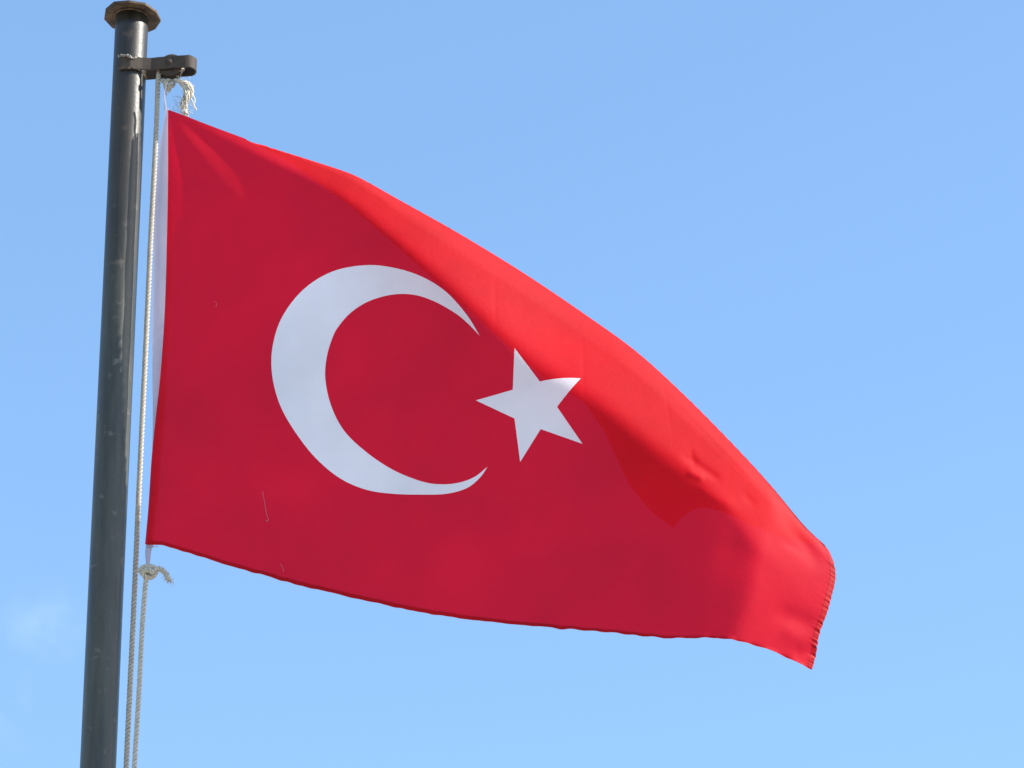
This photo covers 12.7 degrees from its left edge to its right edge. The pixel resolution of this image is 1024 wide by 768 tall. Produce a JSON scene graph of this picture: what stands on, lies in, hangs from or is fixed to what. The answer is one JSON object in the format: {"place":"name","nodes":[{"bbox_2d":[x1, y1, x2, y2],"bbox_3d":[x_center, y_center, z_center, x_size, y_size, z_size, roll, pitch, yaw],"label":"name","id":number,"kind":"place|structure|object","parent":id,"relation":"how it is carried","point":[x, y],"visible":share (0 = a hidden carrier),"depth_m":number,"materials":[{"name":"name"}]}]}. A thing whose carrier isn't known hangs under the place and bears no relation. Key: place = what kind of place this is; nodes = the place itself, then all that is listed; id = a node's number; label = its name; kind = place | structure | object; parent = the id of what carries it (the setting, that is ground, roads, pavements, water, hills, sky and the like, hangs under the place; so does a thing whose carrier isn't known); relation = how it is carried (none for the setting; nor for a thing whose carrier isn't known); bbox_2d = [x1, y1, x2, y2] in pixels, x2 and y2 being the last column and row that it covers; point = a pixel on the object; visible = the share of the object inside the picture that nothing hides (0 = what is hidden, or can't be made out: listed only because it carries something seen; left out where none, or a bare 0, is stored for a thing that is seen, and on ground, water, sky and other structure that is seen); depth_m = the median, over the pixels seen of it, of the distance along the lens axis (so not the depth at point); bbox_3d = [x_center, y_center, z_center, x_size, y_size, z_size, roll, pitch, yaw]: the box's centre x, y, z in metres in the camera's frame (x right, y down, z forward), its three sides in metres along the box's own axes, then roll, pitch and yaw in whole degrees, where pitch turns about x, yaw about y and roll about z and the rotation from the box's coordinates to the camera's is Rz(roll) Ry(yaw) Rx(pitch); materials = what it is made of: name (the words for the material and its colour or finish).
{"place":"outdoors","nodes":[
{"label":"outdoors","id":0,"kind":"place"},
{"bbox_2d":[80,0,196,767],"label":"flagpole","id":1,"kind":"object","parent":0,"point":[132,24],"visible":1,"depth_m":9.38,"materials":[{"name":"metal"}]},
{"bbox_2d":[123,68,196,767],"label":"halyard","id":2,"kind":"object","parent":1,"relation":"hanging from","point":[146,572],"visible":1,"depth_m":9.27,"materials":[{"name":"fabric"}]},
{"bbox_2d":[145,82,835,669],"bbox_3d":[-0.060,-0.045,9.201,1.382,1.490,0.194,-9,-29,17],"label":"flag","id":3,"kind":"object","parent":2,"relation":"attached to","point":[367,390],"visible":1,"depth_m":9.09,"materials":[{"name":"red fabric"}]},
{"bbox_2d":[0,0,1023,767],"label":"sky","id":4,"kind":"structure","parent":0,"point":[806,216],"materials":[{"name":"blue"}]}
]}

